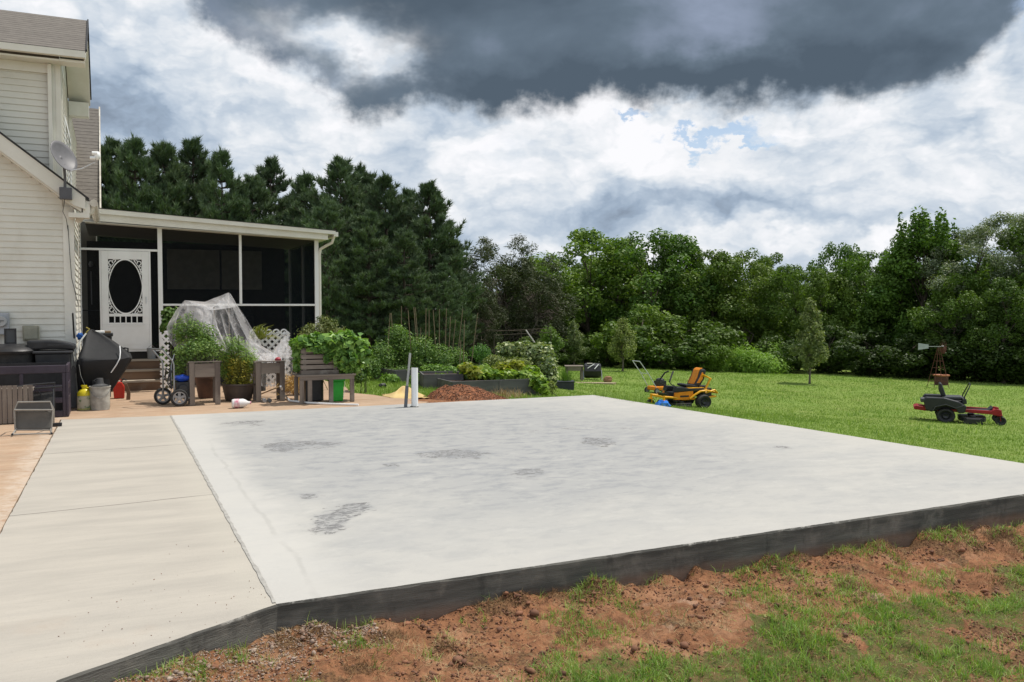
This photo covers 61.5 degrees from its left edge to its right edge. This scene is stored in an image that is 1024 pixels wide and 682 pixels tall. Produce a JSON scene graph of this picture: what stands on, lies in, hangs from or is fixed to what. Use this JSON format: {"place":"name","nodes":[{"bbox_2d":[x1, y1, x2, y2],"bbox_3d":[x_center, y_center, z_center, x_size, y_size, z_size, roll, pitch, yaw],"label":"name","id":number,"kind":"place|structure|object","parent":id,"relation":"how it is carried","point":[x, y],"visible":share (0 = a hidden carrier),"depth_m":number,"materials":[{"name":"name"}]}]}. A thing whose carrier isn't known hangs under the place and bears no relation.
{"place":"outdoors","nodes":[
{"label":"outdoors","id":0,"kind":"place"},
{"bbox_2d":[11,401,54,435],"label":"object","id":1,"kind":"object","parent":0,"point":[33,416],"visible":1,"depth_m":11.53,"materials":[{"name":"grey metal"}]},
{"bbox_2d":[159,306,178,387],"bbox_3d":[-7.030,0.143,17.631,0.302,1.721,0.619,0,2,-1],"label":"climbing plant","id":2,"kind":"object","parent":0,"point":[166,317],"visible":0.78,"depth_m":17.50,"materials":[{"name":"green plant"}]},
{"bbox_2d":[0,380,427,533],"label":"patio","id":3,"kind":"structure","parent":0,"point":[20,456],"depth_m":13.90,"materials":[{"name":"concrete"}]},
{"bbox_2d":[0,385,34,423],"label":"slatted crate","id":4,"kind":"object","parent":3,"relation":"on","point":[6,394],"visible":0.63,"depth_m":12.49,"materials":[{"name":"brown wood"}]},
{"bbox_2d":[0,344,39,362],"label":"kettle bin","id":5,"kind":"object","parent":3,"relation":"on","point":[15,353],"visible":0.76,"depth_m":13.78,"materials":[{"name":"black plastic"}]},
{"bbox_2d":[0,362,70,417],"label":"storage box","id":6,"kind":"object","parent":3,"relation":"on","point":[57,373],"visible":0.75,"depth_m":13.34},
{"bbox_2d":[32,349,73,375],"bbox_3d":[-7.606,0.645,14.293,0.586,0.981,0.530,-1,3,-25],"label":"storage tote","id":7,"kind":"object","parent":3,"relation":"on","point":[63,355],"visible":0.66,"depth_m":14.07,"materials":[{"name":"black plastic"}]},
{"bbox_2d":[27,339,75,349],"bbox_3d":[-7.626,0.063,14.255,0.698,0.165,0.440,-1,3,-25],"label":"curved lid","id":8,"kind":"object","parent":7,"relation":"on","point":[44,344],"visible":0.97,"depth_m":14.07,"materials":[{"name":"black plastic"}]},
{"bbox_2d":[89,385,110,409],"bbox_3d":[-6.836,0.941,14.276,0.337,0.390,0.350,-1,3,-25],"label":"paint bucket","id":9,"kind":"object","parent":3,"relation":"on","point":[99,398],"visible":0.91,"depth_m":14.16,"materials":[{"name":"grey metal"}]},
{"bbox_2d":[76,327,131,392],"bbox_3d":[-6.990,0.436,14.766,0.861,1.361,0.951,-1,3,-25],"label":"covered grill","id":10,"kind":"object","parent":3,"relation":"on","point":[106,359],"visible":0.89,"depth_m":14.47,"materials":[{"name":"black fabric"}]},
{"bbox_2d":[112,358,165,390],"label":"wooden steps","id":11,"kind":"structure","parent":3,"relation":"on","point":[141,374],"depth_m":17.79,"materials":[{"name":"brown wood"}]},
{"bbox_2d":[151,348,189,405],"bbox_3d":[-5.863,0.616,14.844,0.651,0.994,0.460,-1,3,-25],"label":"hand truck","id":12,"kind":"object","parent":3,"relation":"on","point":[181,390],"visible":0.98,"depth_m":14.75,"materials":[{"name":"grey metal"}]},
{"bbox_2d":[187,361,220,405],"bbox_3d":[-5.403,0.725,15.086,0.544,0.758,0.432,-1,3,-25],"label":"planter box","id":13,"kind":"object","parent":3,"relation":"on","point":[194,370],"visible":1,"depth_m":14.92,"materials":[{"name":"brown wood"}]},
{"bbox_2d":[170,311,224,383],"bbox_3d":[-5.600,0.178,15.298,0.926,1.439,1.015,-1,3,-25],"label":"tomato plant","id":14,"kind":"object","parent":13,"relation":"in","point":[201,344],"visible":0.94,"depth_m":15.23,"materials":[{"name":"green plant"}]},
{"bbox_2d":[79,208,337,385],"bbox_3d":[-7.225,-0.962,20.359,5.310,3.712,4.150,-1,3,-25],"label":"screened porch","id":15,"kind":"object","parent":3,"relation":"on","point":[140,271],"visible":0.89,"depth_m":18.67,"materials":[{"name":"white paint"}]},
{"bbox_2d":[101,250,149,349],"bbox_3d":[-8.143,-0.855,18.129,0.906,2.075,0.046,-1,3,-25],"label":"door","id":16,"kind":"structure","parent":15,"relation":"in","point":[124,274],"depth_m":18.14,"materials":[{"name":"white paint"}]},
{"bbox_2d":[221,382,254,400],"bbox_3d":[-4.994,0.924,15.709,0.620,0.310,0.620,-1,3,-25],"label":"round pot","id":17,"kind":"object","parent":3,"relation":"on","point":[237,391],"visible":0.72,"depth_m":15.48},
{"bbox_2d":[220,352,254,383],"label":"potted bush","id":18,"kind":"object","parent":17,"relation":"in","point":[237,366],"visible":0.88,"depth_m":15.59,"materials":[{"name":"green plant"}]},
{"bbox_2d":[216,334,259,381],"bbox_3d":[-5.003,0.344,15.684,0.834,0.964,0.553,-1,3,-25],"label":"potted bush","id":19,"kind":"object","parent":17,"relation":"in","point":[232,347],"visible":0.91,"depth_m":15.62,"materials":[{"name":"green plant"}]},
{"bbox_2d":[169,293,287,381],"bbox_3d":[-5.292,-0.023,16.201,2.246,1.793,1.244,-1,3,-25],"label":"plastic sheet","id":20,"kind":"object","parent":19,"relation":"on","point":[265,356],"visible":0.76,"depth_m":16.27,"materials":[{"name":"white plastic"}]},
{"bbox_2d":[253,360,285,401],"bbox_3d":[-4.423,0.717,15.643,0.543,0.730,0.432,-1,3,-25],"label":"planter box","id":21,"kind":"object","parent":3,"relation":"on","point":[277,368],"visible":0.91,"depth_m":15.51,"materials":[{"name":"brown wood"}]},
{"bbox_2d":[249,329,290,386],"bbox_3d":[-5.027,0.354,17.870,0.843,1.212,0.032,-1,3,-25],"label":"lattice panel","id":22,"kind":"object","parent":3,"relation":"on","point":[276,354],"visible":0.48,"depth_m":17.91,"materials":[{"name":"white paint"}]},
{"bbox_2d":[294,315,344,389],"bbox_3d":[-3.898,0.233,17.596,1.148,1.551,0.705,-2,3,-34],"label":"herb bush","id":23,"kind":"object","parent":3,"relation":"on","point":[327,326],"visible":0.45,"depth_m":17.54,"materials":[{"name":"green plant"}]},
{"bbox_2d":[292,373,355,403],"bbox_3d":[-3.385,0.835,15.482,1.024,0.507,0.582,-1,3,-25],"label":"wooden table","id":24,"kind":"object","parent":3,"relation":"on","point":[299,395],"visible":0.79,"depth_m":15.26,"materials":[{"name":"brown wood"}]},
{"bbox_2d":[298,348,338,374],"bbox_3d":[-3.483,0.350,15.416,0.660,0.462,0.420,-1,3,-25],"label":"bench back","id":25,"kind":"object","parent":24,"relation":"on","point":[311,362],"visible":0.74,"depth_m":15.20,"materials":[{"name":"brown wood"}]},
{"bbox_2d":[288,328,372,375],"bbox_3d":[-3.230,0.229,15.453,1.548,0.913,0.786,-1,3,-25],"label":"vine plant","id":26,"kind":"object","parent":25,"relation":"in","point":[352,351],"visible":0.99,"depth_m":15.26,"materials":[{"name":"green plant"}]},
{"bbox_2d":[115,620,385,681],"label":"gravel","id":27,"kind":"structure","parent":0,"point":[190,678],"depth_m":4.61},
{"bbox_2d":[0,0,1023,293],"label":"sky","id":28,"kind":"structure","parent":0,"point":[792,128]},
{"bbox_2d":[114,357,1023,681],"bbox_3d":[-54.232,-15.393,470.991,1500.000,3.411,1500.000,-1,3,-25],"label":"ground","id":29,"kind":"structure","parent":0,"point":[332,671],"depth_m":5.42,"materials":[{"name":"brown soil"}]},
{"bbox_2d":[0,10,100,367],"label":"house","id":30,"kind":"structure","parent":29,"relation":"on","point":[45,73],"depth_m":14.70,"materials":[{"name":"beige plastic"}]},
{"bbox_2d":[50,140,99,199],"bbox_3d":[-7.274,-2.853,14.361,0.742,0.965,0.473,-1,3,-25],"label":"satellite dish","id":31,"kind":"object","parent":30,"relation":"attached to","point":[63,155],"visible":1,"depth_m":14.35,"materials":[{"name":"silver metal"}]},
{"bbox_2d":[101,134,137,210],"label":"pine tree","id":32,"kind":"object","parent":29,"relation":"on","point":[107,155],"visible":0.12,"depth_m":40.43,"materials":[{"name":"green plant"}]},
{"bbox_2d":[0,415,277,681],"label":"walkway","id":33,"kind":"structure","parent":29,"relation":"on","point":[106,514],"depth_m":5.69,"materials":[{"name":"concrete"}]},
{"bbox_2d":[103,131,174,214],"bbox_3d":[-17.455,-4.120,40.212,4.674,11.382,4.935,-2,3,-45],"label":"pine tree","id":34,"kind":"object","parent":29,"relation":"on","point":[131,151],"visible":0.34,"depth_m":39.62,"materials":[{"name":"green plant"}]},
{"bbox_2d":[117,138,209,216],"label":"pine tree","id":35,"kind":"object","parent":29,"relation":"on","point":[163,157],"visible":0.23,"depth_m":40.42,"materials":[{"name":"green plant"}]},
{"bbox_2d":[152,135,229,217],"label":"pine tree","id":36,"kind":"object","parent":29,"relation":"on","point":[191,150],"visible":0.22,"depth_m":41.68,"materials":[{"name":"green plant"}]},
{"bbox_2d":[195,145,261,221],"bbox_3d":[-13.422,-3.876,40.209,4.386,10.712,4.154,2,3,39],"label":"pine tree","id":37,"kind":"object","parent":29,"relation":"on","point":[221,171],"visible":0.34,"depth_m":39.69,"materials":[{"name":"green plant"}]},
{"bbox_2d":[220,173,299,225],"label":"pine tree","id":38,"kind":"object","parent":29,"relation":"on","point":[261,197],"visible":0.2,"depth_m":40.66,"materials":[{"name":"green plant"}]},
{"bbox_2d":[245,154,307,219],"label":"pine tree","id":39,"kind":"object","parent":29,"relation":"on","point":[270,171],"visible":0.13,"depth_m":42.97,"materials":[{"name":"green plant"}]},
{"bbox_2d":[280,169,337,315],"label":"pine tree","id":40,"kind":"object","parent":29,"relation":"on","point":[304,182],"visible":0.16,"depth_m":41.64,"materials":[{"name":"green plant"}]},
{"bbox_2d":[282,153,388,328],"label":"pine tree","id":41,"kind":"object","parent":29,"relation":"on","point":[338,169],"visible":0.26,"depth_m":40.61,"materials":[{"name":"green plant"}]},
{"bbox_2d":[300,198,381,338],"bbox_3d":[-7.632,-2.377,36.179,4.614,7.358,4.489,0,2,-3],"label":"pine tree","id":42,"kind":"object","parent":29,"relation":"on","point":[327,213],"visible":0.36,"depth_m":35.58,"materials":[{"name":"green plant"}]},
{"bbox_2d":[329,161,396,335],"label":"pine tree","id":43,"kind":"object","parent":29,"relation":"on","point":[369,177],"visible":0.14,"depth_m":42.70,"materials":[{"name":"green plant"}]},
{"bbox_2d":[322,208,412,352],"bbox_3d":[-6.083,-2.162,36.290,4.155,6.909,3.849,0,2,10],"label":"pine tree","id":44,"kind":"object","parent":29,"relation":"on","point":[363,230],"visible":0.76,"depth_m":35.52,"materials":[{"name":"green plant"}]},
{"bbox_2d":[344,169,433,362],"bbox_3d":[-5.826,-3.288,40.096,4.326,9.480,4.567,0,2,2],"label":"pine tree","id":45,"kind":"object","parent":29,"relation":"on","point":[384,195],"visible":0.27,"depth_m":39.64,"materials":[{"name":"green plant"}]},
{"bbox_2d":[370,224,447,363],"bbox_3d":[-4.584,-1.821,36.121,3.408,6.225,3.598,-2,3,-35],"label":"pine tree","id":46,"kind":"object","parent":29,"relation":"on","point":[408,237],"visible":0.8,"depth_m":35.66,"materials":[{"name":"green plant"}]},
{"bbox_2d":[372,365,453,382],"bbox_3d":[-2.465,0.929,22.232,1.891,0.504,1.320,-2,3,-33],"label":"raised bed","id":47,"kind":"object","parent":29,"relation":"on","point":[402,374],"visible":0.1,"depth_m":21.34,"materials":[{"name":"grey wood"}]},
{"bbox_2d":[369,323,471,379],"bbox_3d":[-2.385,0.343,22.248,2.741,1.601,1.873,0,2,-7],"label":"tomato row","id":48,"kind":"object","parent":47,"relation":"in","point":[380,359],"visible":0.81,"depth_m":21.96,"materials":[{"name":"green plant"}]},
{"bbox_2d":[377,363,464,383],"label":"bed weeds","id":49,"kind":"object","parent":29,"relation":"on","point":[386,377],"visible":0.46,"depth_m":21.07,"materials":[{"name":"green plant"}]},
{"bbox_2d":[395,179,484,346],"bbox_3d":[-3.650,-3.065,40.036,5.427,9.025,5.028,-1,2,-22],"label":"pine tree","id":50,"kind":"object","parent":29,"relation":"on","point":[430,196],"visible":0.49,"depth_m":39.57,"materials":[{"name":"green plant"}]},
{"bbox_2d":[325,376,556,398],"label":"garden grass","id":51,"kind":"structure","parent":29,"relation":"on","point":[372,383],"depth_m":19.15,"materials":[{"name":"green plant"}]},
{"bbox_2d":[419,371,462,388],"bbox_3d":[-1.683,0.971,20.371,0.938,0.442,1.020,0,2,-11],"label":"raised bed","id":52,"kind":"object","parent":29,"relation":"on","point":[427,379],"visible":0.52,"depth_m":19.90,"materials":[{"name":"grey wood"}]},
{"bbox_2d":[413,261,470,356],"bbox_3d":[-3.004,-1.066,37.066,2.716,4.764,2.642,0,2,6],"label":"pine tree","id":53,"kind":"object","parent":29,"relation":"on","point":[444,271],"visible":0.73,"depth_m":36.80,"materials":[{"name":"green plant"}]},
{"bbox_2d":[426,238,486,362],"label":"pine tree","id":54,"kind":"object","parent":29,"relation":"on","point":[469,305],"visible":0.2,"depth_m":40.98,"materials":[{"name":"green plant"}]},
{"bbox_2d":[426,384,506,400],"bbox_3d":[-0.866,1.045,16.939,1.900,0.410,1.300,-1,3,-25],"label":"earth pile","id":55,"kind":"object","parent":29,"relation":"on","point":[442,393],"visible":0.51,"depth_m":16.57,"materials":[{"name":"brown soil"}]},
{"bbox_2d":[456,275,507,363],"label":"cedar tree","id":56,"kind":"object","parent":29,"relation":"on","point":[495,322],"visible":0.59,"depth_m":45.67,"materials":[{"name":"green plant"}]},
{"bbox_2d":[437,378,540,394],"bbox_3d":[-0.517,1.095,19.997,2.327,0.482,1.320,-1,2,-23],"label":"raised bed","id":57,"kind":"object","parent":29,"relation":"on","point":[516,385],"visible":0.17,"depth_m":19.45,"materials":[{"name":"grey wood"}]},
{"bbox_2d":[458,359,524,380],"bbox_3d":[-0.459,0.863,20.252,1.840,0.821,0.863,-2,3,-41],"label":"squash plant","id":58,"kind":"object","parent":57,"relation":"in","point":[470,372],"visible":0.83,"depth_m":20.03,"materials":[{"name":"green plant"}]},
{"bbox_2d":[457,363,549,395],"bbox_3d":[0.028,0.898,20.323,2.609,0.804,1.729,1,3,28],"label":"squash plant","id":59,"kind":"object","parent":57,"relation":"in","point":[538,382],"visible":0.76,"depth_m":19.96,"materials":[{"name":"green plant"}]},
{"bbox_2d":[461,233,561,359],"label":"cedar tree","id":60,"kind":"object","parent":29,"relation":"on","point":[489,251],"visible":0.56,"depth_m":48.90,"materials":[{"name":"green plant"}]},
{"bbox_2d":[494,339,558,391],"bbox_3d":[0.485,0.634,22.502,1.411,1.389,2.329,-1,3,-25],"label":"variegated bush","id":61,"kind":"object","parent":29,"relation":"on","point":[541,356],"visible":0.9,"depth_m":22.26,"materials":[{"name":"green plant"}]},
{"bbox_2d":[498,255,579,350],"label":"cedar tree","id":62,"kind":"object","parent":29,"relation":"on","point":[565,309],"visible":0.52,"depth_m":48.32,"materials":[{"name":"green plant"}]},
{"bbox_2d":[115,521,1023,681],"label":"torn grass","id":63,"kind":"structure","parent":29,"relation":"on","point":[857,629],"depth_m":5.11,"materials":[{"name":"green plant"}]},
{"bbox_2d":[116,521,1023,681],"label":"dry roots","id":64,"kind":"object","parent":29,"relation":"on","point":[498,674],"visible":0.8,"depth_m":5.17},
{"bbox_2d":[562,320,586,364],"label":"orchard tree","id":65,"kind":"object","parent":29,"relation":"on","point":[576,340],"visible":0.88,"depth_m":45.40,"materials":[{"name":"green plant"}]},
{"bbox_2d":[525,227,647,363],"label":"broadleaf tree","id":66,"kind":"object","parent":29,"relation":"on","point":[590,241],"visible":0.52,"depth_m":52.49,"materials":[{"name":"green plant"}]},
{"bbox_2d":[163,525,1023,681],"bbox_3d":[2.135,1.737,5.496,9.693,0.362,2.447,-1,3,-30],"label":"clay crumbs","id":67,"kind":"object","parent":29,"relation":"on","point":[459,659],"visible":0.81,"depth_m":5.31,"materials":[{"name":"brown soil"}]},
{"bbox_2d":[170,395,1023,630],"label":"concrete slab","id":68,"kind":"structure","parent":29,"relation":"on","point":[397,513],"depth_m":7.78,"materials":[{"name":"grey concrete"}]},
{"bbox_2d":[577,334,619,366],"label":"wild shrub","id":69,"kind":"object","parent":29,"relation":"on","point":[602,355],"visible":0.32,"depth_m":47.78,"materials":[{"name":"green plant"}]},
{"bbox_2d":[580,237,661,364],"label":"broadleaf tree","id":70,"kind":"object","parent":29,"relation":"on","point":[640,267],"visible":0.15,"depth_m":54.04,"materials":[{"name":"green plant"}]},
{"bbox_2d":[607,316,637,370],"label":"orchard tree","id":71,"kind":"object","parent":29,"relation":"on","point":[620,340],"visible":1,"depth_m":39.76,"materials":[{"name":"green plant"}]},
{"bbox_2d":[589,304,684,367],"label":"wild shrub","id":72,"kind":"object","parent":29,"relation":"on","point":[639,316],"visible":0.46,"depth_m":45.81,"materials":[{"name":"green plant"}]},
{"bbox_2d":[259,524,1023,679],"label":"root fibres","id":73,"kind":"object","parent":29,"relation":"on","point":[552,592],"visible":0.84,"depth_m":5.67,"materials":[{"name":"plant"}]},
{"bbox_2d":[586,227,727,358],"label":"broadleaf tree","id":74,"kind":"object","parent":29,"relation":"on","point":[681,243],"visible":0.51,"depth_m":51.51,"materials":[{"name":"green plant"}]},
{"bbox_2d":[619,321,715,369],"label":"wild shrub","id":75,"kind":"object","parent":29,"relation":"on","point":[645,359],"visible":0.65,"depth_m":44.16,"materials":[{"name":"green plant"}]},
{"bbox_2d":[637,238,707,334],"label":"broadleaf tree","id":76,"kind":"object","parent":29,"relation":"on","point":[659,263],"visible":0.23,"depth_m":52.86,"materials":[{"name":"green plant"}]},
{"bbox_2d":[646,367,717,407],"bbox_3d":[4.270,1.181,21.773,1.736,0.999,1.105,-1,2,-22],"label":"riding mower","id":77,"kind":"object","parent":29,"relation":"on","point":[683,394],"visible":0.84,"depth_m":21.53,"materials":[{"name":"yellow metal"}]},
{"bbox_2d":[346,365,1023,462],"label":"lawn grass","id":78,"kind":"structure","parent":29,"relation":"on","point":[799,419],"depth_m":23.54,"materials":[{"name":"green plant"}]},
{"bbox_2d":[637,315,746,369],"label":"wild shrub","id":79,"kind":"object","parent":29,"relation":"on","point":[721,331],"visible":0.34,"depth_m":44.99,"materials":[{"name":"green plant"}]},
{"bbox_2d":[675,333,734,371],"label":"wild shrub","id":80,"kind":"object","parent":29,"relation":"on","point":[712,359],"visible":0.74,"depth_m":43.51,"materials":[{"name":"green plant"}]},
{"bbox_2d":[661,249,756,337],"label":"broadleaf tree","id":81,"kind":"object","parent":29,"relation":"on","point":[718,258],"visible":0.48,"depth_m":50.78,"materials":[{"name":"green plant"}]},
{"bbox_2d":[702,247,791,349],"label":"broadleaf tree","id":82,"kind":"object","parent":29,"relation":"on","point":[759,275],"visible":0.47,"depth_m":50.99,"materials":[{"name":"green plant"}]},
{"bbox_2d":[709,339,796,373],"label":"tall weeds","id":83,"kind":"object","parent":29,"relation":"on","point":[747,361],"visible":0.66,"depth_m":44.20,"materials":[{"name":"green plant"}]},
{"bbox_2d":[723,315,784,352],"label":"wild shrub","id":84,"kind":"object","parent":29,"relation":"on","point":[758,323],"visible":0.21,"depth_m":49.95,"materials":[{"name":"green plant"}]},
{"bbox_2d":[731,252,796,343],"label":"broadleaf tree","id":85,"kind":"object","parent":29,"relation":"on","point":[778,260],"visible":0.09,"depth_m":54.42,"materials":[{"name":"green plant"}]},
{"bbox_2d":[750,335,803,372],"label":"wild shrub","id":86,"kind":"object","parent":29,"relation":"on","point":[797,364],"visible":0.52,"depth_m":45.47,"materials":[{"name":"green plant"}]},
{"bbox_2d":[756,263,851,369],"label":"broadleaf tree","id":87,"kind":"object","parent":29,"relation":"on","point":[789,272],"visible":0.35,"depth_m":49.60,"materials":[{"name":"green plant"}]},
{"bbox_2d":[788,297,829,383],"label":"orchard tree","id":88,"kind":"object","parent":29,"relation":"on","point":[811,354],"visible":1,"depth_m":34.48,"materials":[{"name":"green plant"}]},
{"bbox_2d":[789,268,862,345],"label":"broadleaf tree","id":89,"kind":"object","parent":29,"relation":"on","point":[820,283],"visible":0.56,"depth_m":47.30,"materials":[{"name":"green plant"}]},
{"bbox_2d":[788,325,871,373],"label":"wild shrub","id":90,"kind":"object","parent":29,"relation":"on","point":[832,333],"visible":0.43,"depth_m":45.14,"materials":[{"name":"green plant"}]},
{"bbox_2d":[807,241,872,363],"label":"broadleaf tree","id":91,"kind":"object","parent":29,"relation":"on","point":[845,250],"visible":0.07,"depth_m":59.27,"materials":[{"name":"green plant"}]},
{"bbox_2d":[828,330,914,376],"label":"wild shrub","id":92,"kind":"object","parent":29,"relation":"on","point":[860,367],"visible":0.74,"depth_m":43.51,"materials":[{"name":"green plant"}]},
{"bbox_2d":[825,250,920,363],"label":"broadleaf tree","id":93,"kind":"object","parent":29,"relation":"on","point":[860,262],"visible":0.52,"depth_m":46.80,"materials":[{"name":"green plant"}]},
{"bbox_2d":[860,235,937,347],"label":"spiky topped tree","id":94,"kind":"object","parent":29,"relation":"on","point":[892,309],"visible":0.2,"depth_m":46.47,"materials":[{"name":"green plant"}]},
{"bbox_2d":[860,333,950,378],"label":"wild shrub","id":95,"kind":"object","parent":29,"relation":"on","point":[907,368],"visible":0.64,"depth_m":42.30,"materials":[{"name":"green plant"}]},
{"bbox_2d":[861,205,989,375],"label":"spiky topped tree","id":96,"kind":"object","parent":29,"relation":"on","point":[925,236],"visible":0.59,"depth_m":45.54,"materials":[{"name":"green plant"}]},
{"bbox_2d":[899,330,984,380],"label":"wild shrub","id":97,"kind":"object","parent":29,"relation":"on","point":[954,373],"visible":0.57,"depth_m":41.07,"materials":[{"name":"green plant"}]},
{"bbox_2d":[906,273,1007,376],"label":"broadleaf tree","id":98,"kind":"object","parent":29,"relation":"on","point":[945,303],"visible":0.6,"depth_m":41.92,"materials":[{"name":"green plant"}]},
{"bbox_2d":[913,382,1006,425],"bbox_3d":[10.827,1.493,20.851,1.986,0.957,1.177,1,2,24],"label":"riding mower","id":99,"kind":"object","parent":29,"relation":"on","point":[943,406],"visible":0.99,"depth_m":20.64,"materials":[{"name":"black metal"}]},
{"bbox_2d":[914,217,1023,378],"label":"feathery tree","id":100,"kind":"object","parent":29,"relation":"on","point":[986,227],"visible":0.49,"depth_m":42.67,"materials":[{"name":"green plant"}]},
{"bbox_2d":[949,336,1023,382],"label":"wild shrub","id":101,"kind":"object","parent":29,"relation":"on","point":[985,374],"visible":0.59,"depth_m":40.00,"materials":[{"name":"green plant"}]},
{"bbox_2d":[952,211,1023,335],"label":"feathery tree","id":102,"kind":"object","parent":29,"relation":"on","point":[968,250],"visible":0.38,"depth_m":42.95,"materials":[{"name":"green plant"}]},
{"bbox_2d":[958,277,1023,382],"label":"broadleaf tree","id":103,"kind":"object","parent":29,"relation":"on","point":[998,290],"visible":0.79,"depth_m":39.78,"materials":[{"name":"green plant"}]},
{"bbox_2d":[958,223,1023,337],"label":"broadleaf tree","id":104,"kind":"object","parent":29,"relation":"on","point":[1017,235],"visible":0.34,"depth_m":42.12,"materials":[{"name":"green plant"}]},
{"bbox_2d":[975,332,1023,383],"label":"wild shrub","id":105,"kind":"object","parent":29,"relation":"on","point":[1019,373],"visible":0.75,"depth_m":39.15,"materials":[{"name":"green plant"}]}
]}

